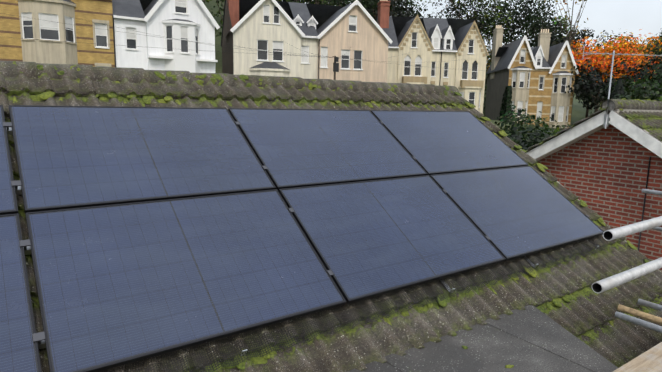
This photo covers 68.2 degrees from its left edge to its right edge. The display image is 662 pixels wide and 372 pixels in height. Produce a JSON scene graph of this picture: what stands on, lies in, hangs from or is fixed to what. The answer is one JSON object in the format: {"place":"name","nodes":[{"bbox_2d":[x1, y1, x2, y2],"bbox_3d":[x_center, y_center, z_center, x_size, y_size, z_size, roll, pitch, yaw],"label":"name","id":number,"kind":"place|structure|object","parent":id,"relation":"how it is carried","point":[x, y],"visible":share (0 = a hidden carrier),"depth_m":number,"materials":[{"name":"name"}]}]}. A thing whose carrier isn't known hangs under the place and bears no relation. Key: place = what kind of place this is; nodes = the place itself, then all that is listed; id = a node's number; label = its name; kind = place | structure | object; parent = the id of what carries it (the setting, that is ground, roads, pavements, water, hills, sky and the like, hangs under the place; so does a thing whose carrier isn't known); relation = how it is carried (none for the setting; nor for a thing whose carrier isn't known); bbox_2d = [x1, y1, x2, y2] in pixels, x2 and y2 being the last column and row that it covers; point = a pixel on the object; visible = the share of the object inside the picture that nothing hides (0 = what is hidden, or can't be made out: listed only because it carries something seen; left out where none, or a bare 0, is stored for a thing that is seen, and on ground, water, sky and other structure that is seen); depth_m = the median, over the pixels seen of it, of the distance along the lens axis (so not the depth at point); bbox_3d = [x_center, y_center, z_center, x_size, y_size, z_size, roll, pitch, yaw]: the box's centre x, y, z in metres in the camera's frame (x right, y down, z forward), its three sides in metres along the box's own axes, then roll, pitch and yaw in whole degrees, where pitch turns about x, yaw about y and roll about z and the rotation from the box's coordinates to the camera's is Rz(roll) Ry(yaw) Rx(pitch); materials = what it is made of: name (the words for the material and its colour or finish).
{"place":"outdoors","nodes":[
{"label":"outdoors","id":0,"kind":"place"},
{"bbox_2d":[5,93,578,370],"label":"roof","id":1,"kind":"structure","parent":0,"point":[331,309],"depth_m":3.38,"materials":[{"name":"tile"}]},
{"bbox_2d":[0,61,458,95],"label":"ridge","id":2,"kind":"structure","parent":1,"relation":"on","point":[31,70],"depth_m":4.92,"materials":[{"name":"concrete"}]},
{"bbox_2d":[202,0,644,137],"bbox_3d":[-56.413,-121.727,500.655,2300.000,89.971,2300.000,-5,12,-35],"label":"hillside","id":3,"kind":"structure","parent":0,"point":[578,112],"depth_m":93.47,"materials":[{"name":"green plant"}]},
{"bbox_2d":[0,0,219,72],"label":"houses","id":4,"kind":"structure","parent":3,"relation":"on","point":[189,20],"depth_m":35.43,"materials":[{"name":"white paint"}]},
{"bbox_2d":[0,13,545,79],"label":"overhead wires","id":5,"kind":"object","parent":3,"relation":"on","point":[335,66],"visible":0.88,"depth_m":40.66,"materials":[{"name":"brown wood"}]},
{"bbox_2d":[221,0,392,82],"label":"house","id":6,"kind":"structure","parent":3,"relation":"on","point":[354,28],"depth_m":44.27,"materials":[{"name":"paint"}]},
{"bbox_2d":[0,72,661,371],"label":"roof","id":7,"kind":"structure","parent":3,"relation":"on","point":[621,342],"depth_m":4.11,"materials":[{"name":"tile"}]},
{"bbox_2d":[3,121,598,355],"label":"panel clamps","id":8,"kind":"object","parent":7,"relation":"on","point":[39,338],"visible":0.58,"depth_m":3.08,"materials":[{"name":"silver metal"}]},
{"bbox_2d":[0,105,603,371],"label":"solar panels","id":9,"kind":"object","parent":8,"relation":"on","point":[154,231],"visible":1,"depth_m":3.58,"materials":[{"name":"blue"}]},
{"bbox_2d":[13,61,648,371],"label":"moss cushions","id":10,"kind":"object","parent":7,"relation":"on","point":[555,302],"visible":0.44,"depth_m":4.37,"materials":[{"name":"green plant"}]},
{"bbox_2d":[103,235,610,371],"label":"bird guard","id":11,"kind":"object","parent":7,"relation":"on","point":[522,269],"visible":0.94,"depth_m":3.23,"materials":[{"name":"black metal"}]},
{"bbox_2d":[203,0,492,107],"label":"hillside trees","id":12,"kind":"object","parent":3,"relation":"on","point":[396,10],"visible":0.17,"depth_m":67.99,"materials":[{"name":"green plant"}]},
{"bbox_2d":[376,0,488,113],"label":"house","id":13,"kind":"structure","parent":3,"relation":"on","point":[431,43],"depth_m":53.65,"materials":[{"name":"stone"}]},
{"bbox_2d":[347,305,617,371],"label":"flat roof","id":14,"kind":"structure","parent":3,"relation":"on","point":[491,349],"depth_m":3.24,"materials":[{"name":"fabric"}]},
{"bbox_2d":[455,335,513,367],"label":"flat roof moss tufts","id":15,"kind":"object","parent":14,"relation":"on","point":[506,366],"visible":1,"depth_m":3.06,"materials":[{"name":"green plant"}]},
{"bbox_2d":[384,318,612,371],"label":"flat roof felt laps","id":16,"kind":"object","parent":14,"relation":"on","point":[398,363],"depth_m":3.21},
{"bbox_2d":[499,86,511,121],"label":"ivy on stone house","id":17,"kind":"object","parent":3,"relation":"on","point":[508,91],"visible":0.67,"depth_m":63.11,"materials":[{"name":"green plant"}]},
{"bbox_2d":[492,96,570,150],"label":"garden shrubs","id":18,"kind":"object","parent":3,"relation":"on","point":[526,137],"visible":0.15,"depth_m":21.91,"materials":[{"name":"green plant"}]},
{"bbox_2d":[485,25,578,129],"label":"house","id":19,"kind":"structure","parent":3,"relation":"on","point":[534,93],"depth_m":62.51,"materials":[{"name":"brick"}]},
{"bbox_2d":[427,0,661,117],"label":"trees","id":20,"kind":"object","parent":3,"relation":"on","point":[633,76],"visible":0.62,"depth_m":71.77,"materials":[{"name":"green plant"}]},
{"bbox_2d":[526,109,661,271],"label":"brick gable wall","id":21,"kind":"structure","parent":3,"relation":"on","point":[596,167],"depth_m":8.95,"materials":[{"name":"red brick"}]},
{"bbox_2d":[526,107,608,151],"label":"neighbour roof","id":22,"kind":"structure","parent":21,"relation":"on","point":[566,129],"depth_m":9.24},
{"bbox_2d":[550,98,661,136],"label":"moss","id":23,"kind":"object","parent":21,"relation":"on","point":[628,104],"visible":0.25,"depth_m":8.73,"materials":[{"name":"green plant"}]},
{"bbox_2d":[602,99,614,109],"bbox_3d":[4.911,-1.434,8.622,0.001,0.186,0.253,-5,12,-35],"label":"ridge tile end","id":24,"kind":"object","parent":21,"relation":"on","point":[611,105],"visible":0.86,"depth_m":8.62,"materials":[{"name":"grey concrete"}]},
{"bbox_2d":[576,46,661,128],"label":"tv aerial","id":25,"kind":"object","parent":21,"relation":"attached to","point":[606,120],"visible":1,"depth_m":8.55,"materials":[{"name":"silver metal"}]},
{"bbox_2d":[619,111,661,140],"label":"neighbour roof","id":26,"kind":"structure","parent":21,"relation":"on","point":[652,121],"depth_m":8.60,"materials":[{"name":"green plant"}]},
{"bbox_2d":[638,157,650,250],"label":"cable","id":27,"kind":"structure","parent":21,"relation":"attached to","point":[644,200],"depth_m":8.58,"materials":[{"name":"grey"}]},
{"bbox_2d":[591,189,661,371],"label":"scaffold","id":28,"kind":"object","parent":3,"relation":"on","point":[649,360],"visible":1,"depth_m":2.96,"materials":[{"name":"metal"}]},
{"bbox_2d":[300,0,661,66],"label":"sky","id":29,"kind":"structure","parent":0,"point":[617,17],"materials":[{"name":"white"}]},
{"bbox_2d":[600,99,661,112],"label":"roof ridge","id":30,"kind":"structure","parent":0,"point":[640,106],"depth_m":8.94,"materials":[{"name":"grey concrete"}]}
]}

